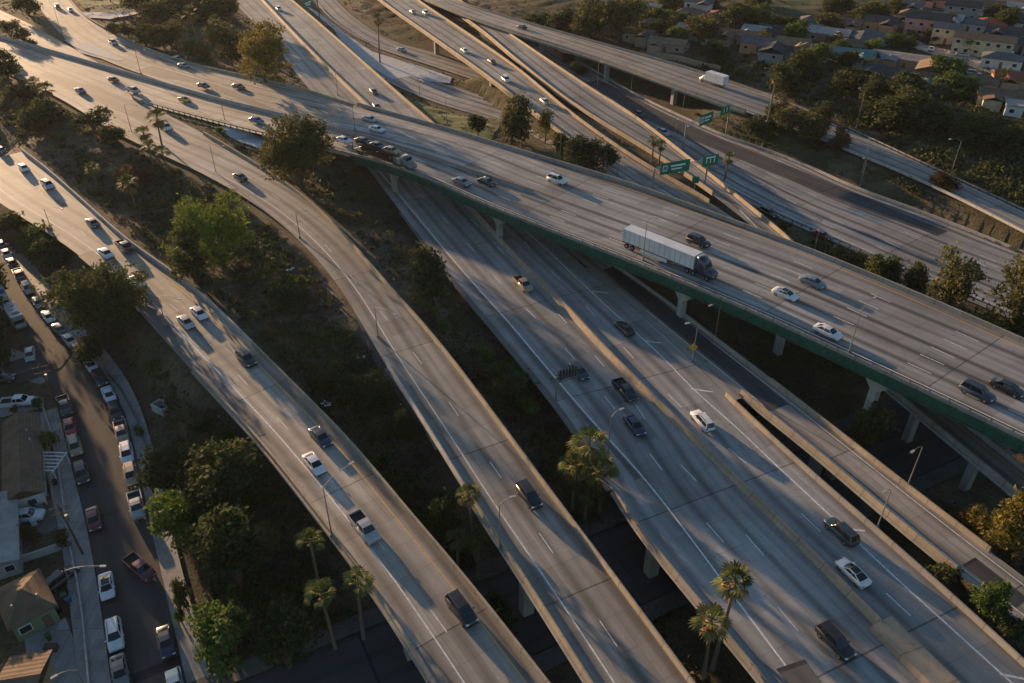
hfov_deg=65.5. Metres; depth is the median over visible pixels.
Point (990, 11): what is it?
tree
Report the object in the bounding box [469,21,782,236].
flyover side road
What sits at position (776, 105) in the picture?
tree
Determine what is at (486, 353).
bush
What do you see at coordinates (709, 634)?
palm tree
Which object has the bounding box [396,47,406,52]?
sedan
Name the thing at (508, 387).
shrub
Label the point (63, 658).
yard paving
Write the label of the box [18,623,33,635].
window
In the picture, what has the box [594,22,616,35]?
house
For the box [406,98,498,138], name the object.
green wedge
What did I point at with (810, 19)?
house
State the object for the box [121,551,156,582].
pickup
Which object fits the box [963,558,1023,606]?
asphalt ramp patch
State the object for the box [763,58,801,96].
tree
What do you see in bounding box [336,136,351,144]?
sedan
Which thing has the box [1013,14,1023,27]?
house
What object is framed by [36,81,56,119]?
palm tree
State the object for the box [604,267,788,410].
asphalt ramp strip
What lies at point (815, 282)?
sedan
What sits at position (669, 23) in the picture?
tree
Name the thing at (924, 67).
house
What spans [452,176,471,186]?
sedan
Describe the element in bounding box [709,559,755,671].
palm tree
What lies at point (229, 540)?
shade tree
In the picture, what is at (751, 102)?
road
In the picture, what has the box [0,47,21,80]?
tree
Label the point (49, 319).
parked sedan
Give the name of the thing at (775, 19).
tree
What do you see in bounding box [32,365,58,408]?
utility pole
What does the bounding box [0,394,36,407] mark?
parked pickup
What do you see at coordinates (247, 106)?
concrete barrier
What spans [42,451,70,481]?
pergola
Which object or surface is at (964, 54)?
sedan
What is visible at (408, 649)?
ramp bridge
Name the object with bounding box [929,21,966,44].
house
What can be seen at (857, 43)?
house
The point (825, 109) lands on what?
tree
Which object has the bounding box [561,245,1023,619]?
exit ramp road
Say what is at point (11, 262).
parked sedan
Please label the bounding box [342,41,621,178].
ramp road
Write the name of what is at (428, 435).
retaining wall
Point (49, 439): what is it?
bush
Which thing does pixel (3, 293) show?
motorhome
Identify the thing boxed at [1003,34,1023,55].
house
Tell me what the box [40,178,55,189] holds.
suv
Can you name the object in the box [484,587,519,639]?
tree
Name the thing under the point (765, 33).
tree
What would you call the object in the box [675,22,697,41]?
house
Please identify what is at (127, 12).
pale curved ramp
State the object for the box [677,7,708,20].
house
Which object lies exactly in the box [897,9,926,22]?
house
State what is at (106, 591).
parked coupe
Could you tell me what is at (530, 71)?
flyover bridge
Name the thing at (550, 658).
undercrossing sidewalk
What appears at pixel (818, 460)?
ramp bridge
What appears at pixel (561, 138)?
tree
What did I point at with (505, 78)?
suv
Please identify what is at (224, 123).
guardrail
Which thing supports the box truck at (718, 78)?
on the road at (751, 102)
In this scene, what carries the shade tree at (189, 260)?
on the ground
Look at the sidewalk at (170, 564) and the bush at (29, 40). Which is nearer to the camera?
the sidewalk at (170, 564)
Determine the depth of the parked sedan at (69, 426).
132.66 m
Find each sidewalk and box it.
[6,243,208,682]
[40,408,111,682]
[189,398,1011,682]
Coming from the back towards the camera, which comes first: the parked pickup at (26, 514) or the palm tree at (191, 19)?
the palm tree at (191, 19)
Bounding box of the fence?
[100,356,156,496]
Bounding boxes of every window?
[3,563,16,572]
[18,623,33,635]
[26,497,37,505]
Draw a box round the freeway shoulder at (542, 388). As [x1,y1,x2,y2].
[398,210,640,491]
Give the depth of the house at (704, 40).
299.83 m
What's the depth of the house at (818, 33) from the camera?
301.18 m
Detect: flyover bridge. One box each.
[378,0,575,119]
[458,0,608,110]
[885,389,1023,498]
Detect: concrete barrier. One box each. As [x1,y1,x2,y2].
[0,35,301,121]
[20,148,251,344]
[69,0,355,106]
[192,366,217,396]
[202,131,527,462]
[286,113,533,192]
[291,0,433,122]
[386,362,462,485]
[550,123,601,164]
[575,59,1022,251]
[575,103,713,194]
[575,115,709,202]
[609,98,793,240]
[611,433,1023,682]
[614,266,770,381]
[725,392,770,436]
[842,147,1023,232]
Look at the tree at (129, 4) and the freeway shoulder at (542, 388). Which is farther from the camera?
the tree at (129, 4)
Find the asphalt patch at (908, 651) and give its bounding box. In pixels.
[870,616,960,682]
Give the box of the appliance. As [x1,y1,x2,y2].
[29,519,37,526]
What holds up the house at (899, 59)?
on the ground
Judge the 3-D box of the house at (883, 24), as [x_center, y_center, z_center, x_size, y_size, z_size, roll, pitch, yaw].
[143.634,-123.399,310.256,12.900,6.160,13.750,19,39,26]
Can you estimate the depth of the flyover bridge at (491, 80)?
286.76 m
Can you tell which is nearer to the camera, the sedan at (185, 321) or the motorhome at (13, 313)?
the sedan at (185, 321)
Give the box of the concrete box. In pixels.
[150,395,168,416]
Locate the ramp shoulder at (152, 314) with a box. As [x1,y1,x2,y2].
[79,251,264,436]
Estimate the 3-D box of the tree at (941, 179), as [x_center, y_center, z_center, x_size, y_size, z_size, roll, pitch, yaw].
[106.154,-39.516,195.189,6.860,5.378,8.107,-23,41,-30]
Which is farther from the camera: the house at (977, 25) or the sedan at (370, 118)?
the house at (977, 25)
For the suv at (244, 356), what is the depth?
132.87 m
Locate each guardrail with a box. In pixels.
[149,102,265,133]
[320,7,370,43]
[775,212,1008,313]
[788,102,1023,209]
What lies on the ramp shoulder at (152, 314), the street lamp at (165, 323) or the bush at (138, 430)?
the street lamp at (165, 323)
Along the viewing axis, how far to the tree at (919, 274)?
154.69 m
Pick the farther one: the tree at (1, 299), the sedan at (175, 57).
the sedan at (175, 57)
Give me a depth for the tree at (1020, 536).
99.87 m
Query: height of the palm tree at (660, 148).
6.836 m
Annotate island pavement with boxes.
[64,37,98,57]
[65,39,122,60]
[216,126,266,148]
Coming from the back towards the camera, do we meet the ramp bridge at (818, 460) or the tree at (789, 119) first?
the tree at (789, 119)
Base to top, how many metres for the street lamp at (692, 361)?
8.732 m
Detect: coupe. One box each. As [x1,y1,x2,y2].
[98,570,115,601]
[178,96,190,102]
[772,286,799,301]
[835,557,872,589]
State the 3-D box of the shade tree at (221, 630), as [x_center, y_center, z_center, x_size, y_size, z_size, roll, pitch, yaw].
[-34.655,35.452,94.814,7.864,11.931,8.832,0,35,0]
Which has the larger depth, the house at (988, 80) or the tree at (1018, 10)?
the tree at (1018, 10)
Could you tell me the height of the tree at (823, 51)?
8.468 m
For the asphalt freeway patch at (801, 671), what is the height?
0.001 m
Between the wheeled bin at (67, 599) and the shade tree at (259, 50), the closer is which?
the wheeled bin at (67, 599)
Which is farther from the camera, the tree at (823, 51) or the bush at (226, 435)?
the tree at (823, 51)
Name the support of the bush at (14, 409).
on the ground
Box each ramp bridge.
[191,341,550,682]
[461,458,695,682]
[740,378,991,569]
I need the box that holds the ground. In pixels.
[0,0,1023,682]
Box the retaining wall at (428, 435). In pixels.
[385,368,436,449]
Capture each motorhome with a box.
[0,285,9,310]
[1,300,27,329]
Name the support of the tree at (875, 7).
on the ground
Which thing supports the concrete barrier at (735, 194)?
on the flyover side road at (589, 100)
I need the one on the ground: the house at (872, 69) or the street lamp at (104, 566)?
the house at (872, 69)
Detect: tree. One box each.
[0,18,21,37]
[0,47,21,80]
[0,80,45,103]
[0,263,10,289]
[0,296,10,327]
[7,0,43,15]
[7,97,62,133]
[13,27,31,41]
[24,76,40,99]
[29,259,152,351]
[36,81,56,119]
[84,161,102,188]
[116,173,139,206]
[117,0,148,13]
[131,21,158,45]
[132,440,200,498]
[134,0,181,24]
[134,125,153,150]
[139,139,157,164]
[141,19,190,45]
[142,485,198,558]
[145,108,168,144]
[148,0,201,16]
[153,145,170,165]
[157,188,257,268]
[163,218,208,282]
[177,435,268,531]
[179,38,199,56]
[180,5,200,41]
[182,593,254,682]
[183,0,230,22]
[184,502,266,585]
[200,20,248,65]
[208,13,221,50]
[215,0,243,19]
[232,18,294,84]
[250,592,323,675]
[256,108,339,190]
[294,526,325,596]
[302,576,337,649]
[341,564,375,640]
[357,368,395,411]
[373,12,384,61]
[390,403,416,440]
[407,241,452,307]
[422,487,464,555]
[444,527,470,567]
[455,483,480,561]
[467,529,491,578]
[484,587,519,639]
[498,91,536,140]
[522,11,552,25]
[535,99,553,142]
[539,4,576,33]
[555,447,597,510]
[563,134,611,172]
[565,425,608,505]
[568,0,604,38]
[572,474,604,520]
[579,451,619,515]
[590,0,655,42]
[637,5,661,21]
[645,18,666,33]
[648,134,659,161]
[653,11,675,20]
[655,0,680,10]
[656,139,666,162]
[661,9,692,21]
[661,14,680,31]
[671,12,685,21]
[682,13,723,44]
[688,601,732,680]
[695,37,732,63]
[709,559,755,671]
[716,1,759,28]
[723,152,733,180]
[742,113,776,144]
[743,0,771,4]
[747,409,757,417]
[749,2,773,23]
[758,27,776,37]
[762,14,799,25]
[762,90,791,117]
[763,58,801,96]
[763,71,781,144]
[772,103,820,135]
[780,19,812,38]
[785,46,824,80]
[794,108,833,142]
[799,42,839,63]
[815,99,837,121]
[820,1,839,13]
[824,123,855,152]
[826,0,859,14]
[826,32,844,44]
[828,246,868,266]
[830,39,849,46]
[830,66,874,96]
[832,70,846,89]
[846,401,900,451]
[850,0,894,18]
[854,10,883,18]
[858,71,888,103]
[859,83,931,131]
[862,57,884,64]
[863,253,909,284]
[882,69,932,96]
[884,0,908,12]
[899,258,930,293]
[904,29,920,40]
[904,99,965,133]
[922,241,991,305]
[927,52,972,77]
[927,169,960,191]
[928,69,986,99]
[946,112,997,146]
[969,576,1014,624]
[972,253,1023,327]
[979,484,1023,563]
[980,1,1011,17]
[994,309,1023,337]
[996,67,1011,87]
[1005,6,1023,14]
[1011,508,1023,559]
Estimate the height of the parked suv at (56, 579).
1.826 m
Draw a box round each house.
[0,491,23,579]
[0,568,60,641]
[0,649,56,682]
[2,411,47,507]
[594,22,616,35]
[622,26,659,47]
[637,17,665,34]
[646,35,691,55]
[647,3,664,8]
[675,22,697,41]
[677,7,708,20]
[684,0,717,11]
[701,32,727,46]
[707,10,726,24]
[717,27,762,46]
[739,34,775,55]
[740,23,771,31]
[757,40,799,63]
[758,23,788,36]
[776,36,812,45]
[796,42,832,61]
[800,15,826,26]
[806,25,852,43]
[829,45,877,68]
[837,17,863,30]
[842,38,867,48]
[849,29,890,46]
[858,61,896,81]
[862,14,901,33]
[868,64,918,77]
[873,49,930,68]
[890,0,924,13]
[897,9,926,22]
[903,9,953,36]
[914,58,958,82]
[918,0,945,8]
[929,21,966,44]
[932,11,965,22]
[944,0,983,17]
[949,30,1017,57]
[962,17,987,32]
[964,73,999,91]
[970,0,1006,15]
[975,86,1023,111]
[979,17,1008,30]
[979,51,1023,70]
[985,24,1023,36]
[991,69,1023,90]
[998,0,1020,1]
[1002,96,1023,118]
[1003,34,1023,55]
[1006,1,1023,14]
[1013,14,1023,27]
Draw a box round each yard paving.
[21,490,58,553]
[24,618,77,682]
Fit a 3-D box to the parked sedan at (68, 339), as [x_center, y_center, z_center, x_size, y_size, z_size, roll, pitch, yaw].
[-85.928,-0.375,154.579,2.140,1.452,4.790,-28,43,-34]
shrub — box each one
[0,210,28,234]
[16,219,54,261]
[28,235,73,273]
[60,105,115,129]
[71,332,105,366]
[95,125,128,142]
[104,22,120,34]
[113,163,157,184]
[114,21,138,38]
[150,31,178,49]
[193,42,210,61]
[418,483,460,526]
[464,113,489,135]
[488,369,531,408]
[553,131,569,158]
[560,53,575,63]
[566,61,588,76]
[603,142,624,167]
[639,7,665,18]
[664,24,690,39]
[712,0,722,7]
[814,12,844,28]
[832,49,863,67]
[865,37,883,49]
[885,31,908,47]
[902,39,920,49]
[921,28,941,42]
[923,561,964,588]
[947,510,971,530]
[950,589,979,611]
[960,502,994,536]
[962,39,976,50]
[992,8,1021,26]
[992,614,1023,642]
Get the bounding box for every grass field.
[75,0,131,12]
[770,0,840,17]
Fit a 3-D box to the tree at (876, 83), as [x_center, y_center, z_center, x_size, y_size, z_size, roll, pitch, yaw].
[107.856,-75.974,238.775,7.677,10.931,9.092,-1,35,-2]
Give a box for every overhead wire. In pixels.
[35,365,52,495]
[45,367,64,498]
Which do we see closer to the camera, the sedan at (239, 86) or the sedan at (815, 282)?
the sedan at (815, 282)
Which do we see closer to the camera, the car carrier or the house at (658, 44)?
the car carrier
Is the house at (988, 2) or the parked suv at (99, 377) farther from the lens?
the house at (988, 2)
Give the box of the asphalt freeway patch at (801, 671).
[777,659,820,682]
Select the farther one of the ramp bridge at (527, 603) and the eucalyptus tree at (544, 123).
the eucalyptus tree at (544, 123)
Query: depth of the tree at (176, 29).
289.35 m
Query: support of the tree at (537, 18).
on the ground
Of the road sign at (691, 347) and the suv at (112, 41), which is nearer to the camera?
the road sign at (691, 347)
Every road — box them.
[0,10,97,62]
[0,39,299,136]
[0,46,687,682]
[0,152,542,682]
[35,0,352,120]
[237,0,1023,682]
[286,106,1023,435]
[314,0,482,78]
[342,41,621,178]
[383,0,1023,495]
[433,0,1023,228]
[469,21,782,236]
[532,46,1023,317]
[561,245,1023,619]
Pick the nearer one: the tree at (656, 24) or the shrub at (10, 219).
the shrub at (10, 219)
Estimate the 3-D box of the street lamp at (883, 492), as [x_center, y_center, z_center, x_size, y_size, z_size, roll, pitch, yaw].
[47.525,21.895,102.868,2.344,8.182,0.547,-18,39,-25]
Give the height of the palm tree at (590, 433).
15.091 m
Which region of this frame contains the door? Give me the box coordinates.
[41,614,54,627]
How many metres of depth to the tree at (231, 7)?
334.09 m
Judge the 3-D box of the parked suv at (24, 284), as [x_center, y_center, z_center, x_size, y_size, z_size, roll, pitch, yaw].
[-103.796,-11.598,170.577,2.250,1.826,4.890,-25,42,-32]
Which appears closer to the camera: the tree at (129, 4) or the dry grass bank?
the dry grass bank
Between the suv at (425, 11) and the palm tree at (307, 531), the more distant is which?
the suv at (425, 11)
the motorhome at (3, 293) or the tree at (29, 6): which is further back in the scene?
the tree at (29, 6)
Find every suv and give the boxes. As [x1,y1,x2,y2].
[0,372,16,383]
[20,279,35,294]
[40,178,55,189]
[45,563,79,592]
[66,433,83,457]
[70,342,79,354]
[73,459,90,485]
[91,367,108,387]
[104,615,125,653]
[107,399,123,420]
[108,38,117,45]
[119,440,134,464]
[122,460,138,487]
[163,121,172,131]
[235,347,256,367]
[422,9,428,14]
[445,588,478,628]
[501,74,510,82]
[515,478,542,510]
[546,172,567,184]
[685,232,711,248]
[690,409,715,432]
[759,205,777,218]
[814,619,856,662]
[823,516,860,547]
[958,378,996,403]
[966,69,981,73]
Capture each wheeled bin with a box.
[43,631,51,640]
[50,479,56,484]
[55,604,61,612]
[60,591,66,600]
[63,595,71,604]
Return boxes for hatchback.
[18,163,30,172]
[31,295,44,308]
[165,666,183,682]
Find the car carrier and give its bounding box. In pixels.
[351,141,416,169]
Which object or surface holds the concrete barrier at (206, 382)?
on the ramp shoulder at (152, 314)
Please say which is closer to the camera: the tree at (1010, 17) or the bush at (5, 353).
the bush at (5, 353)
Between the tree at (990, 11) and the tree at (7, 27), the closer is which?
the tree at (7, 27)
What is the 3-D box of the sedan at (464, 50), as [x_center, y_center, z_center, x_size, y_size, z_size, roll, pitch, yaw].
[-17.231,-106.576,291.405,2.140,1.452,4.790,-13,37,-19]
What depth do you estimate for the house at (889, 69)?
254.28 m
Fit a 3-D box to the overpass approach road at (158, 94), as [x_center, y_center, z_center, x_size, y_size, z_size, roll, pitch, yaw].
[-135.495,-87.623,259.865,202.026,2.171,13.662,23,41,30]
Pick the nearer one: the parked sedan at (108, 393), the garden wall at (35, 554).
the garden wall at (35, 554)
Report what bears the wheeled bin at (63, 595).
on the ground
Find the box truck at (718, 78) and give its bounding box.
[699,70,728,86]
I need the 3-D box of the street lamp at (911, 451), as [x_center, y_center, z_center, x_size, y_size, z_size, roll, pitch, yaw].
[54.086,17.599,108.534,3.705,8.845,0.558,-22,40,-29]
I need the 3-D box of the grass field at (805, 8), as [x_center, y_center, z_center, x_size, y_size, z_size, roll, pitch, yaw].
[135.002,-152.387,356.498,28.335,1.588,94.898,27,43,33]
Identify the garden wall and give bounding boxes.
[20,539,69,562]
[43,407,68,538]
[69,547,89,682]
[640,51,720,70]
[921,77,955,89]
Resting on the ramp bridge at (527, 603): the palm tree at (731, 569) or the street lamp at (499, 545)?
the street lamp at (499, 545)
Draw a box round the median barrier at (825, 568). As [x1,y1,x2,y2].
[261,0,882,624]
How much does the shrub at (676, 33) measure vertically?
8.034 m
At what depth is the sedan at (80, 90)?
245.04 m
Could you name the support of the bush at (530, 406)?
on the ground
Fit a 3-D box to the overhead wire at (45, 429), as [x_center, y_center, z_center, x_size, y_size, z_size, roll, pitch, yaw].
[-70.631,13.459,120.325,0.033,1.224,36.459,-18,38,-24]
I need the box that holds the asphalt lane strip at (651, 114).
[586,80,946,235]
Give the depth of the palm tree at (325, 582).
93.54 m
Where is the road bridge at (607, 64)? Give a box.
[423,0,784,114]
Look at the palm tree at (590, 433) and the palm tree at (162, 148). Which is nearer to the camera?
the palm tree at (590, 433)
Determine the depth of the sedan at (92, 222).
175.79 m
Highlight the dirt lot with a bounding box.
[0,346,47,383]
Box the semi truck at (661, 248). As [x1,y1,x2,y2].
[622,224,717,280]
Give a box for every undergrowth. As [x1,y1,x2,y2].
[0,1,681,657]
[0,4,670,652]
[695,54,1023,264]
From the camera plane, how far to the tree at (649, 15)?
320.61 m
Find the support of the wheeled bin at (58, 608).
on the ground
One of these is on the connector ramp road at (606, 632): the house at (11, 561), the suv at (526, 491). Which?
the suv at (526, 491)
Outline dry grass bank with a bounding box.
[545,147,624,179]
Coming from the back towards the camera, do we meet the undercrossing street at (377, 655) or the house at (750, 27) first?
the house at (750, 27)
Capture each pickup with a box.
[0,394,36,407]
[11,267,26,282]
[19,507,45,522]
[55,393,73,417]
[112,418,129,444]
[114,239,134,253]
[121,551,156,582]
[125,86,140,93]
[126,488,146,520]
[347,508,380,544]
[512,274,533,292]
[611,377,638,402]
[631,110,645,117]
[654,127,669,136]
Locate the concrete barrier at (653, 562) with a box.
[611,433,1023,682]
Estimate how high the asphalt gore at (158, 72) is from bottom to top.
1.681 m
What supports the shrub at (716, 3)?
on the ground
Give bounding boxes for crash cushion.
[132,96,143,102]
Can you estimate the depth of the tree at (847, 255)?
165.87 m
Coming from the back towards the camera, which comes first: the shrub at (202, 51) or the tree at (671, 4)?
the tree at (671, 4)
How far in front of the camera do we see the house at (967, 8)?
325.15 m
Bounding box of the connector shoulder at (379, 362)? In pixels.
[352,309,426,433]
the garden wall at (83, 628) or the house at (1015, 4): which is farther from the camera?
the house at (1015, 4)
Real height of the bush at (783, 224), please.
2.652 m
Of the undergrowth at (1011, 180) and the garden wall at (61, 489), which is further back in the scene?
the undergrowth at (1011, 180)
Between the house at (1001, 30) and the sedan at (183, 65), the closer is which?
the sedan at (183, 65)
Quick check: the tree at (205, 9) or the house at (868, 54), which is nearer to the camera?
the house at (868, 54)
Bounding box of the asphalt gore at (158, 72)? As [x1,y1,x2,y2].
[135,66,280,111]
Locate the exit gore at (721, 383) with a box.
[586,267,742,399]
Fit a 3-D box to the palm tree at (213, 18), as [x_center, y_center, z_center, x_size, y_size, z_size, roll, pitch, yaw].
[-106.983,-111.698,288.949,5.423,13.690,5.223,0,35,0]
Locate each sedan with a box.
[0,146,7,154]
[0,240,6,249]
[0,248,12,259]
[5,257,18,268]
[23,346,35,362]
[41,310,56,323]
[51,322,67,336]
[61,332,76,346]
[62,417,77,435]
[74,87,85,93]
[83,359,97,372]
[85,217,100,228]
[85,505,102,531]
[97,247,114,259]
[100,385,116,402]
[107,76,119,82]
[109,652,130,682]
[130,275,146,287]
[155,623,176,659]
[172,55,182,60]
[176,314,195,329]
[177,62,189,68]
[189,305,208,320]
[197,82,209,88]
[232,83,245,89]
[232,172,247,181]
[248,116,264,123]
[301,451,326,476]
[308,425,332,448]
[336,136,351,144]
[354,136,371,145]
[360,146,376,153]
[361,115,377,122]
[368,125,384,132]
[368,141,384,150]
[369,88,377,94]
[372,103,381,108]
[376,151,392,159]
[382,145,400,154]
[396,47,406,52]
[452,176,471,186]
[461,48,468,53]
[477,176,496,186]
[487,58,495,64]
[517,24,526,28]
[540,98,549,104]
[568,361,589,380]
[614,320,634,336]
[623,413,645,436]
[798,274,826,289]
[811,229,832,240]
[812,323,843,340]
[950,181,963,188]
[955,52,969,56]
[988,376,1023,398]
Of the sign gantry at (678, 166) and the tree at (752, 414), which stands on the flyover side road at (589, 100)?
the sign gantry at (678, 166)
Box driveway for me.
[0,396,43,416]
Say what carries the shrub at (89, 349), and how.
on the ground
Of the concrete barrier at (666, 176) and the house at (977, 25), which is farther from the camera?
the house at (977, 25)
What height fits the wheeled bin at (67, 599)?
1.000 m
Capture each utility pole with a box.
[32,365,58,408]
[49,504,83,554]
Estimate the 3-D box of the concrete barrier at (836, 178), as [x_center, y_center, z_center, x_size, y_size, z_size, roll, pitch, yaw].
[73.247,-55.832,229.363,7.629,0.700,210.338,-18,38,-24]
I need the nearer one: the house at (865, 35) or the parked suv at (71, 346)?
the parked suv at (71, 346)
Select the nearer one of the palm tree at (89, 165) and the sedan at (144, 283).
the sedan at (144, 283)
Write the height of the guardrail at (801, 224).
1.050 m
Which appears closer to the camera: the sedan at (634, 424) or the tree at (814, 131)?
the sedan at (634, 424)
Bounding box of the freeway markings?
[377,170,1023,682]
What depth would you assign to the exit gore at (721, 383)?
135.59 m
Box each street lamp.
[44,207,63,233]
[50,670,83,682]
[64,565,106,597]
[157,296,180,325]
[295,209,307,238]
[322,461,354,536]
[374,307,396,337]
[498,495,515,549]
[607,407,624,453]
[642,217,658,260]
[685,322,697,362]
[708,303,720,336]
[847,296,876,352]
[876,489,890,527]
[908,446,922,482]
[949,139,961,173]
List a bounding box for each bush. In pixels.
[0,343,15,366]
[9,403,17,412]
[17,524,40,544]
[25,38,37,45]
[30,396,43,409]
[35,431,61,449]
[51,523,71,550]
[132,424,145,435]
[169,576,191,612]
[171,609,186,624]
[215,126,223,132]
[218,429,235,444]
[475,344,496,362]
[479,357,517,378]
[503,368,531,387]
[518,394,542,414]
[778,221,792,229]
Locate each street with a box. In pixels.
[0,243,185,682]
[3,344,71,386]
[239,407,994,682]
[912,40,1021,73]
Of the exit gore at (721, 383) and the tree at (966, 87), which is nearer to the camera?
the exit gore at (721, 383)
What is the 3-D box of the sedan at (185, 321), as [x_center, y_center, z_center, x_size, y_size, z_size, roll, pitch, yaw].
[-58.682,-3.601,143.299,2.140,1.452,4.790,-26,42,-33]
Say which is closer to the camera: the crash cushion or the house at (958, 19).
the crash cushion
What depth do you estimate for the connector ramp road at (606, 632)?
117.50 m
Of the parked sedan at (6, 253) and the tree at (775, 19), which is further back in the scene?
the tree at (775, 19)
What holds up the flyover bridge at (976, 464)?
on the ground
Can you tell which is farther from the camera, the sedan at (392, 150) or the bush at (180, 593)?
the sedan at (392, 150)
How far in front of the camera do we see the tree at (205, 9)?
326.23 m
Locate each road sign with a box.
[689,343,697,349]
[692,177,698,188]
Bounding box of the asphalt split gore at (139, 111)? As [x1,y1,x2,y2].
[41,72,188,128]
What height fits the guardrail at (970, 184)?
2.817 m
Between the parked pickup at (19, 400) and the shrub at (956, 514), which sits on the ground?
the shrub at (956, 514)
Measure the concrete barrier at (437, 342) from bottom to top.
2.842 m
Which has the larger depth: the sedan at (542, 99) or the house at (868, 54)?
the house at (868, 54)
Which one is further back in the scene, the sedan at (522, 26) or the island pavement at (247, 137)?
the sedan at (522, 26)
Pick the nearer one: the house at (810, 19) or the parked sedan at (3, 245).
the parked sedan at (3, 245)
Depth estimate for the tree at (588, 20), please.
309.36 m
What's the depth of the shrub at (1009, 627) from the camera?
91.27 m
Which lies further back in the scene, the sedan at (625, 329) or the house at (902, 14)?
the house at (902, 14)
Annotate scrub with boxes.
[0,0,1023,682]
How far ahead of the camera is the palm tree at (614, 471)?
113.00 m
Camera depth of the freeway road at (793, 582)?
114.46 m
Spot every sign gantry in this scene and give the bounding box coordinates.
[303,0,319,21]
[555,365,581,401]
[652,154,718,189]
[682,105,730,149]
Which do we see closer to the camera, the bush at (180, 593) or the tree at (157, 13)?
the bush at (180, 593)
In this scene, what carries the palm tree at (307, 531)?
on the ground
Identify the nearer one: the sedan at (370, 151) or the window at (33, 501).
the window at (33, 501)
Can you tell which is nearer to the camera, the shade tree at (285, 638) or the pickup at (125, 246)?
the shade tree at (285, 638)
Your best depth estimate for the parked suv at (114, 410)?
135.78 m
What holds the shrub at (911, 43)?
on the ground
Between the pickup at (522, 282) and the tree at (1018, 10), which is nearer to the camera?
the pickup at (522, 282)
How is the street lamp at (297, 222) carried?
on the connector ramp road at (606, 632)
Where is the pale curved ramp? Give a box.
[80,9,137,18]
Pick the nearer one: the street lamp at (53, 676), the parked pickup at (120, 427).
the street lamp at (53, 676)
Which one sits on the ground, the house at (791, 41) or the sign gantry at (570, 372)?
the house at (791, 41)
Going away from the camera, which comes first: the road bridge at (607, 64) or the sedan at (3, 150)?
the sedan at (3, 150)
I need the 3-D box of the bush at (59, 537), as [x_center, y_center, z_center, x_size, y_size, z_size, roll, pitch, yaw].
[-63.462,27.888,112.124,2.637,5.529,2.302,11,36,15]
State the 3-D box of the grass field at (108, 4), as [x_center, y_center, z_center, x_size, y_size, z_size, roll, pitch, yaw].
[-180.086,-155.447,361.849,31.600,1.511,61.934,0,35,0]
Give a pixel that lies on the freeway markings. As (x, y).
(1007, 676)
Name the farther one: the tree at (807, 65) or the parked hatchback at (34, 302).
the tree at (807, 65)
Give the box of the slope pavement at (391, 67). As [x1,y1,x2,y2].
[308,7,451,82]
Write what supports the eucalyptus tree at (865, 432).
on the ground
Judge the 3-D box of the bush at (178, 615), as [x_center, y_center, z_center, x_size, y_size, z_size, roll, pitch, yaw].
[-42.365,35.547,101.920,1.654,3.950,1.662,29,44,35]
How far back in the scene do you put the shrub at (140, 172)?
195.00 m

